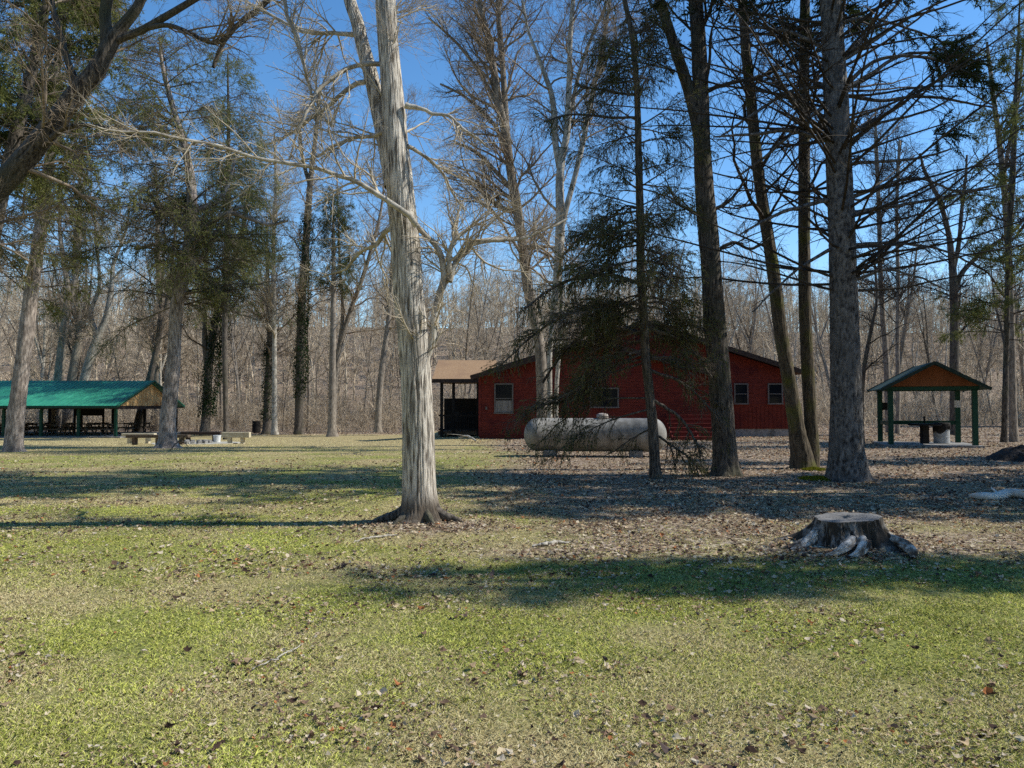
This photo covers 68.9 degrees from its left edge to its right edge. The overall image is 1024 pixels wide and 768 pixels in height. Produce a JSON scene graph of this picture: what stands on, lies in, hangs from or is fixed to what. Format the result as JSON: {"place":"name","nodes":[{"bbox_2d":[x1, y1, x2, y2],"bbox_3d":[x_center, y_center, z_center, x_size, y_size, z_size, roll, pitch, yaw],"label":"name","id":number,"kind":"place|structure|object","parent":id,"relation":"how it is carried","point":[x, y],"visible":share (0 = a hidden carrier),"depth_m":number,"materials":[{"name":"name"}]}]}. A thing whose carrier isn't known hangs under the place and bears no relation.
{"place":"outdoors","nodes":[
{"label":"outdoors","id":0,"kind":"place"},
{"bbox_2d":[0,324,1023,767],"bbox_3d":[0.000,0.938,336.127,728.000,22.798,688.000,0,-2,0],"label":"ground","id":1,"kind":"structure","parent":0,"point":[82,472],"depth_m":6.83,"materials":[{"name":"green plant"}]},
{"bbox_2d":[0,252,41,360],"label":"dark wood tree","id":2,"kind":"object","parent":1,"relation":"on","point":[10,334],"visible":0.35,"depth_m":91.88,"materials":[{"name":"brown plant"}]},
{"bbox_2d":[7,269,67,380],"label":"dark wood tree","id":3,"kind":"object","parent":1,"relation":"on","point":[41,349],"visible":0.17,"depth_m":76.70,"materials":[{"name":"brown plant"}]},
{"bbox_2d":[0,245,86,425],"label":"pale wood tree","id":4,"kind":"object","parent":1,"relation":"on","point":[42,360],"visible":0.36,"depth_m":66.73,"materials":[{"name":"brown plant"}]},
{"bbox_2d":[29,306,89,422],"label":"pale wood tree","id":5,"kind":"object","parent":1,"relation":"on","point":[49,368],"visible":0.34,"depth_m":66.97,"materials":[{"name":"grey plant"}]},
{"bbox_2d":[14,158,116,431],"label":"leaning clump tree","id":6,"kind":"object","parent":1,"relation":"on","point":[59,369],"visible":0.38,"depth_m":59.94,"materials":[{"name":"grey plant"}]},
{"bbox_2d":[0,0,136,238],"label":"corner hemlock","id":7,"kind":"object","parent":1,"relation":"on","point":[15,118],"visible":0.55,"depth_m":21.39,"materials":[{"name":"green plant"}]},
{"bbox_2d":[32,231,116,422],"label":"slender tree","id":8,"kind":"object","parent":1,"relation":"on","point":[81,357],"visible":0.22,"depth_m":68.67,"materials":[{"name":"brown plant"}]},
{"bbox_2d":[40,170,117,431],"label":"leaning clump tree","id":9,"kind":"object","parent":1,"relation":"on","point":[72,374],"visible":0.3,"depth_m":60.84,"materials":[{"name":"grey plant"}]},
{"bbox_2d":[40,227,119,373],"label":"dark wood tree","id":10,"kind":"object","parent":1,"relation":"on","point":[68,344],"visible":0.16,"depth_m":64.08,"materials":[{"name":"brown plant"}]},
{"bbox_2d":[0,0,164,451],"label":"spruce","id":11,"kind":"object","parent":1,"relation":"on","point":[14,429],"visible":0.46,"depth_m":26.93,"materials":[{"name":"green plant"}]},
{"bbox_2d":[0,380,184,437],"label":"picnic shelter","id":12,"kind":"object","parent":1,"relation":"on","point":[88,398],"visible":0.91,"depth_m":52.22,"materials":[{"name":"green metal"}]},
{"bbox_2d":[51,175,163,431],"bbox_3d":[-33.758,-6.655,62.633,8.522,22.690,6.931,0,-2,0],"label":"pale leaning tree","id":13,"kind":"object","parent":1,"relation":"on","point":[96,335],"visible":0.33,"depth_m":62.02,"materials":[{"name":"grey plant"}]},
{"bbox_2d":[91,294,146,429],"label":"slender tree","id":14,"kind":"object","parent":1,"relation":"on","point":[118,377],"visible":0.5,"depth_m":67.41,"materials":[{"name":"brown plant"}]},
{"bbox_2d":[89,254,153,380],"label":"slender tree","id":15,"kind":"object","parent":1,"relation":"on","point":[110,364],"visible":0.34,"depth_m":89.66,"materials":[{"name":"brown plant"}]},
{"bbox_2d":[108,272,168,410],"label":"slender tree","id":16,"kind":"object","parent":1,"relation":"on","point":[136,363],"visible":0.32,"depth_m":89.04,"materials":[{"name":"brown plant"}]},
{"bbox_2d":[0,0,310,318],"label":"leaning tree","id":17,"kind":"object","parent":1,"relation":"on","point":[19,164],"visible":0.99,"depth_m":13.09,"materials":[{"name":"brown plant"}]},
{"bbox_2d":[114,142,197,430],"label":"grey wood tree","id":18,"kind":"object","parent":1,"relation":"on","point":[156,376],"visible":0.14,"depth_m":63.81,"materials":[{"name":"brown plant"}]},
{"bbox_2d":[126,435,190,444],"bbox_3d":[-16.361,2.583,34.537,2.867,0.470,0.320,0,-2,0],"label":"plank bench","id":19,"kind":"object","parent":1,"relation":"on","point":[134,439],"visible":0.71,"depth_m":34.38,"materials":[{"name":"brown wood"}]},
{"bbox_2d":[118,192,199,431],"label":"thin leaning tree","id":20,"kind":"object","parent":1,"relation":"on","point":[162,318],"visible":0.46,"depth_m":59.92,"materials":[{"name":"brown plant"}]},
{"bbox_2d":[123,261,213,416],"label":"pale wood tree","id":21,"kind":"object","parent":1,"relation":"on","point":[160,366],"visible":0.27,"depth_m":63.47,"materials":[{"name":"grey plant"}]},
{"bbox_2d":[58,9,307,448],"bbox_3d":[-13.348,-6.447,30.308,10.073,18.252,9.240,0,-2,0],"label":"twisted spruce","id":22,"kind":"object","parent":1,"relation":"on","point":[185,268],"visible":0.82,"depth_m":30.06,"materials":[{"name":"green plant"}]},
{"bbox_2d":[180,294,237,416],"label":"pale wood tree","id":23,"kind":"object","parent":1,"relation":"on","point":[197,358],"visible":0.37,"depth_m":67.75,"materials":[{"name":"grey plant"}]},
{"bbox_2d":[182,305,237,429],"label":"slender tree","id":24,"kind":"object","parent":1,"relation":"on","point":[196,374],"visible":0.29,"depth_m":66.73,"materials":[{"name":"brown plant"}]},
{"bbox_2d":[146,166,279,435],"bbox_3d":[-21.574,-6.557,53.745,9.134,20.535,7.452,0,-2,0],"label":"ivy clad tree","id":25,"kind":"object","parent":1,"relation":"on","point":[209,346],"visible":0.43,"depth_m":53.80,"materials":[{"name":"green plant"}]},
{"bbox_2d":[182,228,255,428],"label":"slender tree","id":26,"kind":"object","parent":1,"relation":"on","point":[220,400],"visible":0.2,"depth_m":68.62,"materials":[{"name":"brown plant"}]},
{"bbox_2d":[149,44,294,439],"bbox_3d":[-17.765,-9.107,46.505,7.930,25.422,8.973,2,-2,-41],"label":"narrow spruce","id":27,"kind":"object","parent":1,"relation":"on","point":[249,164],"visible":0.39,"depth_m":46.09,"materials":[{"name":"green plant"}]},
{"bbox_2d":[222,432,250,443],"bbox_3d":[-13.416,2.631,36.337,1.317,0.570,0.320,0,-2,-3],"label":"plank bench","id":28,"kind":"object","parent":1,"relation":"on","point":[229,436],"visible":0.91,"depth_m":36.19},
{"bbox_2d":[213,292,263,424],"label":"oak tree","id":29,"kind":"object","parent":1,"relation":"on","point":[234,362],"visible":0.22,"depth_m":81.82,"materials":[{"name":"brown plant"}]},
{"bbox_2d":[221,307,260,409],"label":"oak tree","id":30,"kind":"object","parent":1,"relation":"on","point":[243,324],"visible":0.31,"depth_m":87.80,"materials":[{"name":"brown plant"}]},
{"bbox_2d":[219,297,265,403],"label":"pale wood tree","id":31,"kind":"object","parent":1,"relation":"on","point":[252,358],"visible":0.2,"depth_m":97.42,"materials":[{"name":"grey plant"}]},
{"bbox_2d":[227,301,262,420],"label":"dark wood tree","id":32,"kind":"object","parent":1,"relation":"on","point":[242,345],"visible":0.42,"depth_m":84.29,"materials":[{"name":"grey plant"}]},
{"bbox_2d":[219,94,318,434],"bbox_3d":[-17.936,-8.973,54.777,5.782,25.357,6.618,-1,-2,35],"label":"pale pole tree","id":33,"kind":"object","parent":1,"relation":"on","point":[274,422],"visible":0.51,"depth_m":54.95,"materials":[{"name":"grey plant"}]},
{"bbox_2d":[235,195,321,433],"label":"ivy clad tree","id":34,"kind":"object","parent":1,"relation":"on","point":[267,393],"visible":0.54,"depth_m":56.85,"materials":[{"name":"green plant"}]},
{"bbox_2d":[265,277,320,431],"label":"slender tree","id":35,"kind":"object","parent":1,"relation":"on","point":[286,386],"visible":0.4,"depth_m":62.95,"materials":[{"name":"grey plant"}]},
{"bbox_2d":[262,181,339,430],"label":"slender tree","id":36,"kind":"object","parent":1,"relation":"on","point":[309,380],"visible":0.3,"depth_m":63.55,"materials":[{"name":"grey plant"}]},
{"bbox_2d":[56,0,568,524],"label":"pale barked tree","id":37,"kind":"object","parent":1,"relation":"on","point":[416,344],"visible":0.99,"depth_m":10.34,"materials":[{"name":"grey plant"}]},
{"bbox_2d":[266,44,361,434],"bbox_3d":[-14.783,-10.971,56.397,6.859,29.531,7.833,0,-2,0],"label":"ivy clad tree","id":38,"kind":"object","parent":1,"relation":"on","point":[299,366],"visible":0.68,"depth_m":55.96,"materials":[{"name":"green plant"}]},
{"bbox_2d":[294,283,347,415],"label":"slender tree","id":39,"kind":"object","parent":1,"relation":"on","point":[323,356],"visible":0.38,"depth_m":82.71,"materials":[{"name":"grey plant"}]},
{"bbox_2d":[298,182,370,436],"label":"pine","id":40,"kind":"object","parent":1,"relation":"on","point":[332,427],"visible":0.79,"depth_m":51.91,"materials":[{"name":"green plant"}]},
{"bbox_2d":[309,287,381,390],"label":"pale wood tree","id":41,"kind":"object","parent":1,"relation":"on","point":[320,358],"visible":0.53,"depth_m":69.75,"materials":[{"name":"brown plant"}]},
{"bbox_2d":[310,148,423,409],"bbox_3d":[-11.325,-7.499,58.167,8.935,22.303,6.692,0,-2,0],"label":"spreading wood tree","id":42,"kind":"object","parent":1,"relation":"on","point":[343,329],"visible":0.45,"depth_m":58.09,"materials":[{"name":"brown plant"}]},
{"bbox_2d":[346,283,389,419],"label":"young tree","id":43,"kind":"object","parent":1,"relation":"on","point":[365,354],"visible":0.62,"depth_m":62.01,"materials":[{"name":"brown plant"}]},
{"bbox_2d":[341,260,397,428],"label":"slender tree","id":44,"kind":"object","parent":1,"relation":"on","point":[371,338],"visible":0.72,"depth_m":70.52,"materials":[{"name":"brown plant"}]},
{"bbox_2d":[355,301,390,403],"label":"slender tree","id":45,"kind":"object","parent":1,"relation":"on","point":[374,353],"visible":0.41,"depth_m":80.13,"materials":[{"name":"brown plant"}]},
{"bbox_2d":[358,238,401,423],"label":"slender tree","id":46,"kind":"object","parent":1,"relation":"on","point":[396,354],"visible":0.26,"depth_m":77.19,"materials":[{"name":"brown plant"}]},
{"bbox_2d":[351,81,453,432],"bbox_3d":[-8.251,-9.188,54.272,7.604,25.392,6.292,-1,-2,24],"label":"slanted wood tree","id":47,"kind":"object","parent":1,"relation":"on","point":[378,411],"visible":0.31,"depth_m":54.02,"materials":[{"name":"brown plant"}]},
{"bbox_2d":[424,166,509,397],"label":"slender tree","id":48,"kind":"object","parent":1,"relation":"on","point":[468,332],"visible":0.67,"depth_m":62.66,"materials":[{"name":"grey plant"}]},
{"bbox_2d":[454,284,504,397],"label":"pale wood tree","id":49,"kind":"object","parent":1,"relation":"on","point":[476,326],"visible":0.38,"depth_m":90.28,"materials":[{"name":"brown plant"}]},
{"bbox_2d":[448,236,514,397],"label":"slender tree","id":50,"kind":"object","parent":1,"relation":"on","point":[479,327],"visible":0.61,"depth_m":72.34,"materials":[{"name":"brown plant"}]},
{"bbox_2d":[455,278,511,361],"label":"pale wood tree","id":51,"kind":"object","parent":1,"relation":"on","point":[483,329],"visible":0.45,"depth_m":86.52,"materials":[{"name":"brown plant"}]},
{"bbox_2d":[458,277,512,359],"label":"dark wood tree","id":52,"kind":"object","parent":1,"relation":"on","point":[498,340],"visible":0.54,"depth_m":75.02,"materials":[{"name":"brown plant"}]},
{"bbox_2d":[404,0,590,417],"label":"tall forked tree","id":53,"kind":"object","parent":1,"relation":"on","point":[481,26],"visible":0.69,"depth_m":31.08,"materials":[{"name":"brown plant"}]},
{"bbox_2d":[0,426,1023,578],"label":"leaf litter","id":54,"kind":"object","parent":1,"relation":"on","point":[768,483],"visible":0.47,"depth_m":12.60,"materials":[{"name":"brown plant"}]},
{"bbox_2d":[0,259,1023,413],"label":"hillside wood","id":55,"kind":"object","parent":1,"relation":"on","point":[788,303],"visible":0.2,"depth_m":117.45,"materials":[{"name":"plant"}]},
{"bbox_2d":[0,371,1023,432],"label":"underbrush","id":56,"kind":"object","parent":1,"relation":"on","point":[320,416],"visible":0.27,"depth_m":64.43,"materials":[{"name":"brown plant"}]},
{"bbox_2d":[0,487,1023,767],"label":"fallen leaves","id":57,"kind":"object","parent":1,"relation":"on","point":[694,760],"depth_m":4.97,"materials":[{"name":"brown plant"}]},
{"bbox_2d":[495,266,538,357],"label":"dark wood tree","id":58,"kind":"object","parent":1,"relation":"on","point":[518,324],"visible":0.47,"depth_m":96.39,"materials":[{"name":"brown plant"}]},
{"bbox_2d":[492,299,543,360],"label":"pale wood tree","id":59,"kind":"object","parent":1,"relation":"on","point":[516,325],"visible":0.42,"depth_m":69.98,"materials":[{"name":"brown plant"}]},
{"bbox_2d":[479,0,676,417],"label":"white birch","id":60,"kind":"object","parent":1,"relation":"on","point":[570,98],"visible":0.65,"depth_m":28.26,"materials":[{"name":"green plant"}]},
{"bbox_2d":[524,413,666,457],"bbox_3d":[2.651,1.641,23.961,4.550,1.420,1.083,0,-2,7],"label":"propane tank","id":61,"kind":"object","parent":1,"relation":"on","point":[628,428],"visible":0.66,"depth_m":23.53,"materials":[{"name":"grey metal"}]},
{"bbox_2d":[479,0,741,480],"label":"drooping spruce","id":62,"kind":"object","parent":1,"relation":"on","point":[596,319],"visible":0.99,"depth_m":16.69,"materials":[{"name":"green plant"}]},
{"bbox_2d":[432,324,800,440],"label":"red lodge","id":63,"kind":"structure","parent":1,"relation":"on","point":[758,398],"depth_m":37.63,"materials":[{"name":"red wood"}]},
{"bbox_2d":[494,383,513,413],"bbox_3d":[-0.412,0.731,37.520,1.004,1.536,0.100,0,-2,0],"label":"window","id":64,"kind":"structure","parent":63,"relation":"in","point":[503,392],"depth_m":37.52,"materials":[{"name":"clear glass"}]},
{"bbox_2d":[590,388,618,407],"bbox_3d":[4.637,0.696,37.521,1.505,1.035,0.100,0,-2,0],"label":"window","id":65,"kind":"structure","parent":63,"relation":"in","point":[615,393],"depth_m":37.54,"materials":[{"name":"black glass"}]},
{"bbox_2d":[733,383,748,404],"bbox_3d":[12.257,0.531,39.927,0.809,1.131,0.100,0,-2,0],"label":"window","id":66,"kind":"structure","parent":63,"relation":"in","point":[741,393],"depth_m":39.94,"materials":[{"name":"black glass"}]},
{"bbox_2d":[767,383,783,404],"bbox_3d":[14.086,0.531,39.927,0.847,1.131,0.100,0,-2,0],"label":"window","id":67,"kind":"structure","parent":63,"relation":"in","point":[775,390],"depth_m":39.94,"materials":[{"name":"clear glass"}]},
{"bbox_2d":[586,169,658,325],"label":"slender tree","id":68,"kind":"object","parent":1,"relation":"on","point":[630,288],"visible":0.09,"depth_m":61.78,"materials":[{"name":"brown plant"}]},
{"bbox_2d":[590,188,701,322],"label":"oak tree","id":69,"kind":"object","parent":1,"relation":"on","point":[658,317],"visible":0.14,"depth_m":68.95,"materials":[{"name":"brown plant"}]},
{"bbox_2d":[611,0,860,476],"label":"dark furrowed tree","id":70,"kind":"object","parent":1,"relation":"on","point":[725,464],"visible":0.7,"depth_m":17.52,"materials":[{"name":"brown plant"}]},
{"bbox_2d":[697,239,789,350],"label":"pale wood tree","id":71,"kind":"object","parent":1,"relation":"on","point":[726,294],"visible":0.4,"depth_m":67.79,"materials":[{"name":"brown plant"}]},
{"bbox_2d":[720,235,768,353],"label":"dark wood tree","id":72,"kind":"object","parent":1,"relation":"on","point":[747,335],"visible":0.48,"depth_m":70.88,"materials":[{"name":"brown plant"}]},
{"bbox_2d":[725,259,789,355],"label":"oak tree","id":73,"kind":"object","parent":1,"relation":"on","point":[751,346],"visible":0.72,"depth_m":64.01,"materials":[{"name":"brown plant"}]},
{"bbox_2d":[715,194,814,366],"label":"slender tree","id":74,"kind":"object","parent":1,"relation":"on","point":[770,323],"visible":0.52,"depth_m":65.74,"materials":[{"name":"brown plant"}]},
{"bbox_2d":[665,0,888,468],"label":"mossy twin tree","id":75,"kind":"object","parent":1,"relation":"on","point":[804,443],"visible":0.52,"depth_m":19.27,"materials":[{"name":"brown plant"}]},
{"bbox_2d":[777,306,825,386],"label":"pale wood tree","id":76,"kind":"object","parent":1,"relation":"on","point":[795,354],"visible":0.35,"depth_m":87.66,"materials":[{"name":"brown plant"}]},
{"bbox_2d":[582,0,1023,482],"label":"grey spruce","id":77,"kind":"object","parent":1,"relation":"on","point":[847,460],"visible":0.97,"depth_m":16.21,"materials":[{"name":"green plant"}]},
{"bbox_2d":[788,290,829,414],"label":"pale wood tree","id":78,"kind":"object","parent":1,"relation":"on","point":[818,362],"visible":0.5,"depth_m":88.79,"materials":[{"name":"brown plant"}]},
{"bbox_2d":[778,247,863,395],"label":"oak tree","id":79,"kind":"object","parent":1,"relation":"on","point":[820,346],"visible":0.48,"depth_m":83.61,"materials":[{"name":"brown plant"}]},
{"bbox_2d":[777,512,917,558],"bbox_3d":[3.656,1.633,8.284,1.475,0.364,1.342,0,-2,0],"label":"tree stump","id":80,"kind":"object","parent":1,"relation":"on","point":[858,533],"visible":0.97,"depth_m":8.00,"materials":[{"name":"grey wood"}]},
{"bbox_2d":[824,258,916,446],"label":"bent sapling","id":81,"kind":"object","parent":1,"relation":"on","point":[864,365],"visible":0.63,"depth_m":29.96,"materials":[{"name":"brown plant"}]},
{"bbox_2d":[856,75,917,432],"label":"slim dark tree","id":82,"kind":"object","parent":1,"relation":"on","point":[886,368],"visible":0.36,"depth_m":46.07,"materials":[{"name":"brown plant"}]},
{"bbox_2d":[861,267,937,377],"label":"pale wood tree","id":83,"kind":"object","parent":1,"relation":"on","point":[874,347],"visible":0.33,"depth_m":76.46,"materials":[{"name":"brown plant"}]},
{"bbox_2d":[864,121,938,433],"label":"slim dark tree","id":84,"kind":"object","parent":1,"relation":"on","point":[898,306],"visible":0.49,"depth_m":44.16,"materials":[{"name":"brown plant"}]},
{"bbox_2d":[860,203,959,407],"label":"oak tree","id":85,"kind":"object","parent":1,"relation":"on","point":[904,333],"visible":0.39,"depth_m":68.98,"materials":[{"name":"brown plant"}]},
{"bbox_2d":[882,294,949,411],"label":"pale wood tree","id":86,"kind":"object","parent":1,"relation":"on","point":[912,358],"visible":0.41,"depth_m":79.22,"materials":[{"name":"brown plant"}]},
{"bbox_2d":[891,267,949,420],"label":"dark wood tree","id":87,"kind":"object","parent":1,"relation":"on","point":[927,346],"visible":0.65,"depth_m":68.22,"materials":[{"name":"brown plant"}]},
{"bbox_2d":[867,361,991,447],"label":"pavilion","id":88,"kind":"structure","parent":1,"relation":"on","point":[934,376],"depth_m":29.93,"materials":[{"name":"brown paint"}]},
{"bbox_2d":[907,416,941,442],"bbox_3d":[17.079,1.888,30.918,1.240,1.130,1.240,0,-2,0],"label":"pedestal table","id":89,"kind":"object","parent":88,"relation":"on","point":[924,432],"visible":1,"depth_m":30.79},
{"bbox_2d":[932,422,950,443],"bbox_3d":[17.852,2.036,31.037,0.660,0.860,0.660,0,-2,0],"label":"lined barrel","id":90,"kind":"object","parent":88,"relation":"on","point":[941,434],"visible":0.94,"depth_m":30.78,"materials":[{"name":"white plastic"}]},
{"bbox_2d":[903,299,969,415],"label":"pale wood tree","id":91,"kind":"object","parent":1,"relation":"on","point":[931,360],"visible":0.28,"depth_m":85.83,"materials":[{"name":"brown plant"}]},
{"bbox_2d":[908,301,975,418],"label":"pale wood tree","id":92,"kind":"object","parent":1,"relation":"on","point":[941,396],"visible":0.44,"depth_m":73.51,"materials":[{"name":"brown plant"}]},
{"bbox_2d":[893,117,1023,434],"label":"dark forked tree","id":93,"kind":"object","parent":1,"relation":"on","point":[954,288],"visible":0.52,"depth_m":42.08,"materials":[{"name":"brown plant"}]},
{"bbox_2d":[925,252,1001,424],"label":"slender tree","id":94,"kind":"object","parent":1,"relation":"on","point":[979,361],"visible":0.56,"depth_m":67.24,"materials":[{"name":"brown plant"}]},
{"bbox_2d":[925,0,1023,441],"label":"upright twiggy tree","id":95,"kind":"object","parent":1,"relation":"on","point":[1013,421],"visible":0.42,"depth_m":33.98,"materials":[{"name":"brown plant"}]},
{"bbox_2d":[934,0,1023,442],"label":"edge hemlock","id":96,"kind":"object","parent":1,"relation":"on","point":[1006,256],"visible":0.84,"depth_m":30.13,"materials":[{"name":"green plant"}]},
{"bbox_2d":[946,238,1023,421],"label":"slender tree","id":97,"kind":"object","parent":1,"relation":"on","point":[979,354],"visible":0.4,"depth_m":79.24,"materials":[{"name":"brown plant"}]},
{"bbox_2d":[957,195,1023,387],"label":"slender tree","id":98,"kind":"object","parent":1,"relation":"on","point":[993,299],"visible":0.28,"depth_m":67.22,"materials":[{"name":"brown plant"}]},
{"bbox_2d":[962,275,1022,411],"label":"oak tree","id":99,"kind":"object","parent":1,"relation":"on","point":[991,352],"visible":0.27,"depth_m":77.80,"materials":[{"name":"grey plant"}]},
{"bbox_2d":[971,234,1023,425],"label":"dark wood tree","id":100,"kind":"object","parent":1,"relation":"on","point":[1001,324],"visible":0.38,"depth_m":63.61,"materials":[{"name":"brown plant"}]},
{"bbox_2d":[982,444,1023,461],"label":"mulch pile","id":101,"kind":"object","parent":1,"relation":"on","point":[1014,454],"visible":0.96,"depth_m":22.33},
{"bbox_2d":[988,262,1023,403],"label":"oak tree","id":102,"kind":"object","parent":1,"relation":"on","point":[1021,357],"visible":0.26,"depth_m":84.77,"materials":[{"name":"brown plant"}]},
{"bbox_2d":[0,0,1023,332],"label":"sky","id":103,"kind":"structure","parent":0,"point":[411,70],"materials":[{"name":"blue"}]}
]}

